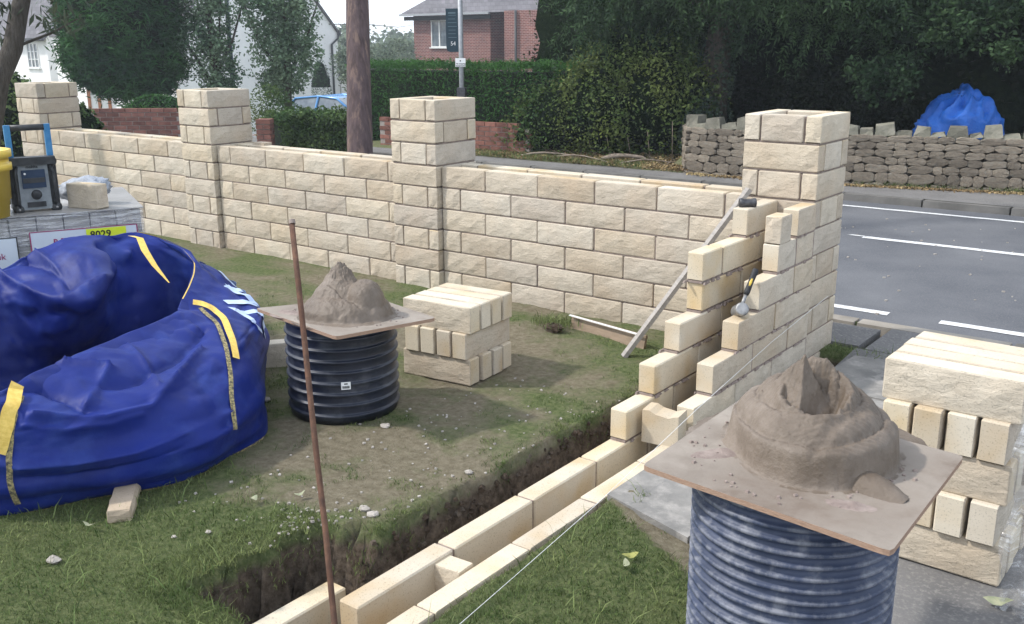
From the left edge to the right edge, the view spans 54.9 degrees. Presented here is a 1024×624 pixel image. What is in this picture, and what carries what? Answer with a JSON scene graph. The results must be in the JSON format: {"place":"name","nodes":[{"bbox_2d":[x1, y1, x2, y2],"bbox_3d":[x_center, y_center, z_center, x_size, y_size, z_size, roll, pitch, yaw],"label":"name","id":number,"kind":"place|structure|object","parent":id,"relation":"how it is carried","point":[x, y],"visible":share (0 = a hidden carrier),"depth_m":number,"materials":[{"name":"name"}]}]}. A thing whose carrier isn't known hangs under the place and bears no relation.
{"place":"outdoors","nodes":[
{"label":"outdoors","id":0,"kind":"place"},
{"bbox_2d":[49,0,346,136],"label":"house","id":1,"kind":"structure","parent":0,"point":[328,42],"depth_m":42.23,"materials":[{"name":"paint"}]},
{"bbox_2d":[319,0,424,42],"label":"sky","id":2,"kind":"structure","parent":0,"point":[381,12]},
{"bbox_2d":[0,129,1023,623],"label":"ground","id":3,"kind":"structure","parent":0,"point":[254,275],"depth_m":4.01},
{"bbox_2d":[0,0,58,81],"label":"house","id":4,"kind":"structure","parent":3,"relation":"on","point":[34,64],"depth_m":51.15,"materials":[{"name":"paint"}]},
{"bbox_2d":[26,43,40,68],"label":"window","id":5,"kind":"structure","parent":4,"relation":"in","point":[31,48],"depth_m":51.09,"materials":[{"name":"white glass"}]},
{"bbox_2d":[14,81,81,155],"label":"stone pillar","id":6,"kind":"structure","parent":3,"relation":"on","point":[54,104],"depth_m":10.30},
{"bbox_2d":[0,0,97,146],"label":"willow tree","id":7,"kind":"object","parent":3,"relation":"on","point":[13,43],"visible":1,"depth_m":9.45,"materials":[{"name":"green plant"}]},
{"bbox_2d":[1,71,108,156],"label":"laurel hedge","id":8,"kind":"object","parent":3,"relation":"on","point":[89,120],"visible":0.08,"depth_m":12.77,"materials":[{"name":"green plant"}]},
{"bbox_2d":[0,187,142,268],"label":"wrapped block pack","id":9,"kind":"object","parent":3,"relation":"on","point":[25,233],"visible":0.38,"depth_m":5.73,"materials":[{"name":"white"}]},
{"bbox_2d":[0,147,12,218],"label":"yellow tub","id":10,"kind":"object","parent":9,"relation":"on","point":[5,183],"visible":1,"depth_m":5.50,"materials":[{"name":"plastic"}]},
{"bbox_2d":[2,123,61,212],"bbox_3d":[-2.796,-0.835,5.735,0.262,0.508,0.184,-10,18,-32],"label":"site radio","id":11,"kind":"object","parent":9,"relation":"on","point":[34,182],"visible":0.97,"depth_m":5.69,"materials":[{"name":"black plastic"}]},
{"bbox_2d":[58,175,112,199],"bbox_3d":[-2.606,-0.748,5.995,0.344,0.160,0.168,-9,16,0],"label":"plastic bundle","id":12,"kind":"object","parent":9,"relation":"on","point":[63,190],"visible":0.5,"depth_m":5.95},
{"bbox_2d":[66,182,108,209],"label":"stone block","id":13,"kind":"object","parent":9,"relation":"on","point":[86,195],"depth_m":5.80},
{"bbox_2d":[80,85,111,107],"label":"porch","id":14,"kind":"object","parent":3,"relation":"on","point":[92,101],"depth_m":42.03,"materials":[{"name":"paint"}]},
{"bbox_2d":[35,0,198,107],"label":"yew tree","id":15,"kind":"object","parent":3,"relation":"on","point":[124,51],"visible":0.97,"depth_m":19.83,"materials":[{"name":"green plant"}]},
{"bbox_2d":[50,128,190,240],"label":"garden wall","id":16,"kind":"structure","parent":3,"relation":"on","point":[146,171],"depth_m":9.39,"materials":[{"name":"beige stone"}]},
{"bbox_2d":[107,483,139,522],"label":"stone block","id":17,"kind":"object","parent":3,"relation":"on","point":[124,497],"depth_m":3.82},
{"bbox_2d":[0,232,269,515],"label":"bulk bag","id":18,"kind":"object","parent":3,"relation":"on","point":[138,358],"visible":1,"depth_m":4.38,"materials":[{"name":"fabric"}]},
{"bbox_2d":[91,108,180,136],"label":"brick wall","id":19,"kind":"structure","parent":3,"relation":"on","point":[160,121],"depth_m":17.32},
{"bbox_2d":[124,93,178,109],"bbox_3d":[-6.550,-3.665,18.491,1.798,0.889,1.368,11,19,36],"label":"clipped bush","id":20,"kind":"object","parent":3,"relation":"on","point":[151,101],"visible":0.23,"depth_m":18.12,"materials":[{"name":"green plant"}]},
{"bbox_2d":[171,0,250,87],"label":"birch tree","id":21,"kind":"object","parent":3,"relation":"on","point":[213,43],"visible":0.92,"depth_m":20.65,"materials":[{"name":"green plant"}]},
{"bbox_2d":[176,88,252,247],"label":"stone pillar","id":22,"kind":"structure","parent":3,"relation":"on","point":[211,120],"depth_m":8.67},
{"bbox_2d":[256,118,274,144],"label":"brick pier","id":23,"kind":"structure","parent":3,"relation":"on","point":[265,131],"depth_m":14.50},
{"bbox_2d":[226,0,324,108],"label":"birch tree","id":24,"kind":"object","parent":3,"relation":"on","point":[285,24],"visible":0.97,"depth_m":20.57,"materials":[{"name":"green plant"}]},
{"bbox_2d":[266,339,287,367],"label":"stone block","id":25,"kind":"object","parent":3,"relation":"on","point":[277,355],"depth_m":5.51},
{"bbox_2d":[249,82,312,139],"bbox_3d":[-3.966,-3.373,17.009,1.439,1.165,0.843,4,16,16],"label":"flowering shrub","id":26,"kind":"object","parent":3,"relation":"on","point":[269,98],"visible":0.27,"depth_m":16.93,"materials":[{"name":"green plant"}]},
{"bbox_2d":[253,582,345,623],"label":"stone block","id":27,"kind":"structure","parent":3,"relation":"on","point":[312,606],"depth_m":3.53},
{"bbox_2d":[261,103,346,151],"bbox_3d":[-3.056,-2.778,15.250,1.517,0.881,1.209,-10,18,-32],"label":"privet bush","id":28,"kind":"object","parent":3,"relation":"on","point":[325,128],"visible":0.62,"depth_m":14.86,"materials":[{"name":"green plant"}]},
{"bbox_2d":[217,143,396,279],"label":"garden wall","id":29,"kind":"structure","parent":3,"relation":"on","point":[337,206],"depth_m":7.97,"materials":[{"name":"beige stone"}]},
{"bbox_2d":[289,219,337,623],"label":"steel rod","id":30,"kind":"object","parent":3,"relation":"on","point":[326,540],"visible":1,"depth_m":3.05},
{"bbox_2d":[292,93,346,110],"bbox_3d":[-5.688,-6.532,33.079,4.060,1.504,2.000,9,18,30],"label":"parked car","id":31,"kind":"object","parent":3,"relation":"on","point":[327,101],"visible":0.04,"depth_m":32.59,"materials":[{"name":"blue paint"}]},
{"bbox_2d":[311,59,332,95],"bbox_3d":[-7.561,-8.540,39.121,0.912,3.024,0.908,11,19,36],"label":"cypress","id":32,"kind":"object","parent":3,"relation":"on","point":[321,80],"visible":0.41,"depth_m":38.74,"materials":[{"name":"green plant"}]},
{"bbox_2d":[284,322,399,424],"bbox_3d":[-0.840,0.237,4.888,0.550,0.488,0.550,4,16,14],"label":"drainage pipe","id":33,"kind":"object","parent":3,"relation":"on","point":[354,379],"visible":0.73,"depth_m":4.68,"materials":[{"name":"black plastic"}]},
{"bbox_2d":[257,302,434,339],"bbox_3d":[-0.807,0.012,4.752,0.550,0.016,0.732,-13,20,-39],"label":"mortar board","id":34,"kind":"object","parent":33,"relation":"on","point":[411,317],"visible":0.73,"depth_m":4.58,"materials":[{"name":"brown wood"}]},
{"bbox_2d":[291,262,397,328],"bbox_3d":[-0.793,-0.109,4.697,0.540,0.250,0.541,11,19,36],"label":"mortar heap","id":35,"kind":"object","parent":34,"relation":"on","point":[342,296],"visible":0.98,"depth_m":4.60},
{"bbox_2d":[292,306,917,507],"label":"mortar crumbs","id":36,"kind":"object","parent":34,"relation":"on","point":[779,496],"visible":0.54,"depth_m":2.46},
{"bbox_2d":[325,44,382,91],"bbox_3d":[-5.922,-8.587,38.206,2.427,3.739,2.343,11,19,36],"label":"garden tree","id":37,"kind":"object","parent":3,"relation":"on","point":[340,55],"visible":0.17,"depth_m":37.83,"materials":[{"name":"green plant"}]},
{"bbox_2d":[346,0,372,153],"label":"telegraph pole","id":38,"kind":"object","parent":3,"relation":"on","point":[359,123],"visible":0.57,"depth_m":8.62,"materials":[{"name":"brown wood"}]},
{"bbox_2d":[336,23,414,68],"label":"distant trees","id":39,"kind":"object","parent":3,"relation":"on","point":[341,40],"visible":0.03,"depth_m":84.20,"materials":[{"name":"green plant"}]},
{"bbox_2d":[370,40,403,68],"bbox_3d":[-5.565,-9.085,40.245,2.806,3.969,2.390,11,19,36],"label":"garden tree","id":40,"kind":"object","parent":3,"relation":"on","point":[387,54],"visible":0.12,"depth_m":39.71,"materials":[{"name":"green plant"}]},
{"bbox_2d":[374,35,422,69],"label":"garden tree","id":41,"kind":"object","parent":3,"relation":"on","point":[402,48],"visible":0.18,"depth_m":43.69,"materials":[{"name":"green plant"}]},
{"bbox_2d":[178,377,619,546],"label":"crumbs","id":42,"kind":"object","parent":3,"relation":"on","point":[336,502],"visible":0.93,"depth_m":4.03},
{"bbox_2d":[390,96,475,287],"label":"stone pillar","id":43,"kind":"structure","parent":3,"relation":"on","point":[431,136],"depth_m":7.16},
{"bbox_2d":[404,347,478,385],"bbox_3d":[-0.386,0.286,5.340,0.440,0.144,0.097,9,18,30],"label":"stone block","id":44,"kind":"object","parent":3,"relation":"on","point":[448,369],"depth_m":5.28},
{"bbox_2d":[405,325,421,351],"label":"stone block","id":45,"kind":"object","parent":44,"relation":"on","point":[413,338],"depth_m":5.32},
{"bbox_2d":[403,294,479,334],"bbox_3d":[-0.381,0.011,5.259,0.440,0.144,0.097,9,18,30],"label":"stone block","id":46,"kind":"object","parent":45,"relation":"on","point":[455,316],"depth_m":5.19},
{"bbox_2d":[415,290,490,329],"bbox_3d":[-0.324,-0.013,5.346,0.440,0.144,0.097,9,18,31],"label":"stone block","id":47,"kind":"object","parent":45,"relation":"on","point":[484,314],"depth_m":5.26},
{"bbox_2d":[427,287,500,324],"bbox_3d":[-0.269,-0.035,5.426,0.440,0.144,0.097,9,18,31],"label":"stone block","id":48,"kind":"object","parent":45,"relation":"on","point":[495,306],"depth_m":5.34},
{"bbox_2d":[420,326,436,353],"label":"stone block","id":49,"kind":"object","parent":44,"relation":"on","point":[428,335],"depth_m":5.27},
{"bbox_2d":[436,329,452,357],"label":"stone block","id":50,"kind":"object","parent":44,"relation":"on","point":[444,343],"depth_m":5.22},
{"bbox_2d":[452,318,508,360],"bbox_3d":[-0.165,0.132,5.355,0.102,0.144,0.440,9,18,30],"label":"stone block","id":51,"kind":"object","parent":44,"relation":"on","point":[465,347],"depth_m":5.25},
{"bbox_2d":[438,283,511,320],"bbox_3d":[-0.210,-0.060,5.513,0.440,0.144,0.102,9,18,30],"label":"stone block","id":52,"kind":"object","parent":51,"relation":"on","point":[506,304],"depth_m":5.42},
{"bbox_2d":[0,270,884,623],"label":"grass","id":53,"kind":"structure","parent":3,"relation":"on","point":[306,530],"depth_m":3.52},
{"bbox_2d":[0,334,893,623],"bbox_3d":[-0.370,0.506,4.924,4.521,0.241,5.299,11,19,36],"label":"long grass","id":54,"kind":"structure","parent":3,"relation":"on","point":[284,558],"depth_m":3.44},
{"bbox_2d":[379,117,533,151],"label":"brick wall","id":55,"kind":"structure","parent":3,"relation":"on","point":[486,132],"depth_m":15.84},
{"bbox_2d":[399,0,539,70],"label":"house","id":56,"kind":"structure","parent":3,"relation":"on","point":[493,30],"depth_m":49.24,"materials":[{"name":"brick"}]},
{"bbox_2d":[429,20,445,47],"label":"window","id":57,"kind":"structure","parent":56,"relation":"in","point":[438,27],"depth_m":51.06,"materials":[{"name":"white glass"}]},
{"bbox_2d":[357,415,610,580],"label":"trench clods","id":58,"kind":"object","parent":3,"relation":"on","point":[505,476],"visible":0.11,"depth_m":4.13,"materials":[{"name":"soil"}]},
{"bbox_2d":[477,351,491,379],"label":"stone block","id":59,"kind":"object","parent":3,"relation":"on","point":[485,367],"depth_m":5.30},
{"bbox_2d":[487,346,501,374],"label":"stone block","id":60,"kind":"object","parent":3,"relation":"on","point":[496,356],"depth_m":5.38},
{"bbox_2d":[343,56,649,153],"bbox_3d":[-0.281,-3.510,16.730,6.210,1.646,1.163,10,18,33],"label":"conifer hedge","id":61,"kind":"object","parent":3,"relation":"on","point":[489,88],"visible":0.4,"depth_m":16.55,"materials":[{"name":"green plant"}]},
{"bbox_2d":[497,341,510,369],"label":"stone block","id":62,"kind":"object","parent":3,"relation":"on","point":[506,354],"depth_m":5.48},
{"bbox_2d":[340,199,777,623],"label":"stepped wall","id":63,"kind":"structure","parent":3,"relation":"on","point":[718,273],"depth_m":4.54,"materials":[{"name":"beige stone"}]},
{"bbox_2d":[434,555,473,591],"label":"stone block","id":64,"kind":"structure","parent":63,"relation":"on","point":[448,569],"depth_m":3.50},
{"bbox_2d":[475,148,657,167],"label":"verge grass","id":65,"kind":"structure","parent":3,"relation":"on","point":[564,160],"depth_m":14.78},
{"bbox_2d":[475,147,687,171],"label":"leaf litter","id":66,"kind":"object","parent":3,"relation":"on","point":[665,165],"visible":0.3,"depth_m":14.56,"materials":[{"name":"brown plant"}]},
{"bbox_2d":[442,163,741,330],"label":"garden wall","id":67,"kind":"structure","parent":3,"relation":"on","point":[610,248],"depth_m":6.46,"materials":[{"name":"beige stone"}]},
{"bbox_2d":[387,203,816,623],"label":"stepped wall","id":68,"kind":"structure","parent":3,"relation":"on","point":[777,300],"depth_m":4.86,"materials":[{"name":"beige stone"}]},
{"bbox_2d":[460,296,827,623],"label":"string line","id":69,"kind":"object","parent":68,"relation":"attached to","point":[623,478],"visible":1,"depth_m":3.85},
{"bbox_2d":[641,402,686,446],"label":"stone block","id":70,"kind":"structure","parent":68,"relation":"on","point":[660,423],"depth_m":4.50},
{"bbox_2d":[731,268,757,315],"bbox_3d":[1.141,-0.085,4.886,0.108,0.250,0.189,8,17,26],"label":"trowel","id":71,"kind":"object","parent":68,"relation":"on","point":[741,308],"visible":0.99,"depth_m":4.88,"materials":[{"name":"metal"}]},
{"bbox_2d":[765,212,791,244],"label":"stone block","id":72,"kind":"structure","parent":68,"relation":"attached to","point":[778,228],"depth_m":5.05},
{"bbox_2d":[570,315,647,348],"bbox_3d":[0.583,0.147,6.068,0.052,0.140,0.620,-13,20,-39],"label":"buried board","id":73,"kind":"object","parent":3,"relation":"on","point":[622,337],"visible":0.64,"depth_m":6.06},
{"bbox_2d":[494,13,733,160],"bbox_3d":[1.378,-3.227,14.951,3.904,2.556,1.770,7,17,24],"label":"bramble bush","id":74,"kind":"object","parent":3,"relation":"on","point":[637,96],"visible":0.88,"depth_m":14.48,"materials":[{"name":"green plant"}]},
{"bbox_2d":[252,141,1023,347],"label":"kerb","id":75,"kind":"structure","parent":3,"relation":"on","point":[884,327],"depth_m":11.07,"materials":[{"name":"stone"}]},
{"bbox_2d":[621,187,751,357],"bbox_3d":[0.989,-0.216,5.618,0.024,1.184,0.051,34,8,-16],"label":"strut","id":76,"kind":"object","parent":3,"relation":"on","point":[674,289],"visible":0.93,"depth_m":5.62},
{"bbox_2d":[523,0,1023,135],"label":"understorey","id":77,"kind":"object","parent":3,"relation":"on","point":[983,75],"visible":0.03,"depth_m":14.09,"materials":[{"name":"green plant"}]},
{"bbox_2d":[529,0,1023,121],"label":"ash tree","id":78,"kind":"object","parent":3,"relation":"on","point":[634,17],"visible":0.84,"depth_m":13.80,"materials":[{"name":"green plant"}]},
{"bbox_2d":[677,2,746,153],"bbox_3d":[2.843,-3.416,14.276,0.776,2.514,1.270,11,19,36],"label":"ivy","id":79,"kind":"object","parent":78,"relation":"attached to","point":[700,111],"visible":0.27,"depth_m":14.24,"materials":[{"name":"green plant"}]},
{"bbox_2d":[533,0,1023,133],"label":"shaded thicket","id":80,"kind":"object","parent":3,"relation":"on","point":[937,81],"visible":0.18,"depth_m":14.54,"materials":[{"name":"green plant"}]},
{"bbox_2d":[742,109,849,358],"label":"stone pillar","id":81,"kind":"structure","parent":3,"relation":"on","point":[792,157],"depth_m":5.50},
{"bbox_2d":[689,32,932,131],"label":"undergrowth","id":82,"kind":"object","parent":3,"relation":"on","point":[832,83],"visible":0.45,"depth_m":13.97,"materials":[{"name":"green plant"}]},
{"bbox_2d":[681,114,1023,192],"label":"rubble wall","id":83,"kind":"structure","parent":3,"relation":"on","point":[993,158],"depth_m":12.01,"materials":[{"name":"stone"}]},
{"bbox_2d":[840,0,1023,109],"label":"elder tree","id":84,"kind":"object","parent":3,"relation":"on","point":[948,16],"visible":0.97,"depth_m":12.29,"materials":[{"name":"green plant"}]},
{"bbox_2d":[912,83,1004,139],"bbox_3d":[5.840,-2.566,12.853,1.103,0.828,1.020,11,19,36],"label":"tarpaulin","id":85,"kind":"object","parent":3,"relation":"on","point":[971,108],"visible":0.68,"depth_m":12.59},
{"bbox_2d":[518,311,582,330],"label":"sod grass","id":86,"kind":"structure","parent":0,"point":[550,319],"depth_m":6.26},
{"bbox_2d":[252,137,1023,207],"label":"pavement","id":87,"kind":"structure","parent":0,"point":[1013,200],"depth_m":11.93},
{"bbox_2d":[446,0,466,96],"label":"bus stop","id":88,"kind":"object","parent":87,"relation":"on","point":[454,29],"visible":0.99,"depth_m":15.31,"materials":[{"name":"metal"}]},
{"bbox_2d":[686,172,1023,194],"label":"gutter leaves","id":89,"kind":"object","parent":87,"relation":"on","point":[893,186],"visible":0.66,"depth_m":11.96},
{"bbox_2d":[845,180,1023,192],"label":"kerbside weeds","id":90,"kind":"object","parent":87,"relation":"on","point":[1015,189],"visible":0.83,"depth_m":11.94,"materials":[{"name":"green plant"}]},
{"bbox_2d":[607,348,1023,623],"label":"path","id":91,"kind":"structure","parent":0,"point":[925,594],"depth_m":3.37,"materials":[{"name":"concrete"}]},
{"bbox_2d":[686,488,899,623],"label":"drainage pipe","id":92,"kind":"object","parent":91,"relation":"on","point":[746,565],"visible":0.69,"depth_m":2.42,"materials":[{"name":"plastic"}]},
{"bbox_2d":[644,400,961,555],"bbox_3d":[0.767,0.397,2.588,0.661,0.014,0.696,11,19,36],"label":"mortar board","id":93,"kind":"object","parent":92,"relation":"on","point":[886,528],"visible":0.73,"depth_m":2.42,"materials":[{"name":"brown wood"}]},
{"bbox_2d":[690,448,735,458],"bbox_3d":[0.561,0.375,2.636,0.228,0.007,0.225,-4,16,-14],"label":"mortar smear","id":94,"kind":"object","parent":93,"relation":"on","point":[722,453],"visible":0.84,"depth_m":2.62},
{"bbox_2d":[684,354,926,493],"bbox_3d":[0.800,0.241,2.619,0.674,0.280,0.674,11,19,36],"label":"mortar heap","id":95,"kind":"object","parent":93,"relation":"on","point":[816,425],"visible":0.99,"depth_m":2.50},
{"bbox_2d":[825,499,876,511],"bbox_3d":[0.803,0.456,2.337,0.161,0.007,0.155,7,17,25],"label":"mortar smear","id":96,"kind":"object","parent":93,"relation":"on","point":[852,505],"visible":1,"depth_m":2.33},
{"bbox_2d":[852,471,909,503],"bbox_3d":[0.859,0.405,2.461,0.292,0.043,0.290,11,19,36],"label":"mortar lump","id":97,"kind":"object","parent":93,"relation":"on","point":[873,485],"visible":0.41,"depth_m":2.38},
{"bbox_2d":[899,525,1009,586],"bbox_3d":[1.468,0.801,3.417,0.440,0.144,0.097,12,20,37],"label":"stone block","id":98,"kind":"object","parent":91,"relation":"on","point":[961,556],"depth_m":3.33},
{"bbox_2d":[916,497,936,527],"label":"stone block","id":99,"kind":"object","parent":98,"relation":"on","point":[926,519],"depth_m":3.36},
{"bbox_2d":[933,490,972,537],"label":"stone block","id":100,"kind":"object","parent":98,"relation":"on","point":[951,515],"depth_m":3.30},
{"bbox_2d":[966,485,1023,546],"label":"stone block","id":101,"kind":"object","parent":98,"relation":"on","point":[988,523],"depth_m":3.25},
{"bbox_2d":[1012,447,1023,494],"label":"stone block","id":102,"kind":"object","parent":101,"relation":"on","point":[1019,454],"depth_m":3.28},
{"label":"stone block","id":103,"kind":"object","parent":98,"relation":"on","visible":0},
{"bbox_2d":[940,445,1017,506],"bbox_3d":[1.462,0.523,3.350,0.440,0.144,0.097,12,20,37],"label":"stone block","id":104,"kind":"object","parent":103,"relation":"on","point":[973,477],"depth_m":3.23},
{"bbox_2d":[883,398,917,433],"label":"stone block","id":105,"kind":"object","parent":104,"relation":"on","point":[900,413],"depth_m":3.34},
{"bbox_2d":[882,351,1023,424],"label":"stone block","id":106,"kind":"object","parent":105,"relation":"on","point":[988,393],"depth_m":3.23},
{"bbox_2d":[896,344,1023,374],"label":"stone block","id":107,"kind":"object","parent":105,"relation":"on","point":[966,359],"depth_m":3.33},
{"bbox_2d":[977,418,1023,465],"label":"stone block","id":108,"kind":"object","parent":104,"relation":"on","point":[1000,442],"depth_m":3.18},
{"bbox_2d":[904,338,1023,364],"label":"stone block","id":109,"kind":"object","parent":108,"relation":"on","point":[993,355],"depth_m":3.42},
{"bbox_2d":[915,331,1023,356],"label":"stone block","id":110,"kind":"object","parent":108,"relation":"on","point":[973,343],"depth_m":3.49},
{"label":"stone block","id":111,"kind":"object","parent":103,"relation":"on","visible":0},
{"bbox_2d":[912,404,949,448],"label":"stone block","id":112,"kind":"object","parent":111,"relation":"on","point":[929,426],"depth_m":3.28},
{"bbox_2d":[944,411,982,457],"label":"stone block","id":113,"kind":"object","parent":111,"relation":"on","point":[962,434],"depth_m":3.23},
{"bbox_2d":[983,596,1012,605],"bbox_3d":[1.559,0.923,3.159,0.091,0.011,0.042,-1,24,27],"label":"fallen leaf","id":114,"kind":"object","parent":91,"relation":"on","point":[999,601],"visible":1,"depth_m":3.16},
{"bbox_2d":[1001,524,1017,572],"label":"stone block","id":115,"kind":"object","parent":91,"relation":"on","point":[1010,532],"depth_m":3.35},
{"bbox_2d":[1009,513,1022,556],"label":"stone block","id":116,"kind":"object","parent":91,"relation":"on","point":[1016,520],"depth_m":3.44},
{"bbox_2d":[1016,503,1023,549],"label":"stone block","id":117,"kind":"object","parent":91,"relation":"on","point":[1021,512],"depth_m":3.49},
{"bbox_2d":[830,322,919,353],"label":"pavement","id":118,"kind":"structure","parent":0,"point":[860,337],"depth_m":6.04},
{"bbox_2d":[833,200,1023,345],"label":"road","id":119,"kind":"structure","parent":0,"point":[943,284],"depth_m":8.14,"materials":[{"name":"asphalt"}]},
{"bbox_2d":[834,205,1023,335],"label":"road markings","id":120,"kind":"object","parent":119,"relation":"on","point":[942,321],"visible":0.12,"depth_m":8.77,"materials":[{"name":"paint"}]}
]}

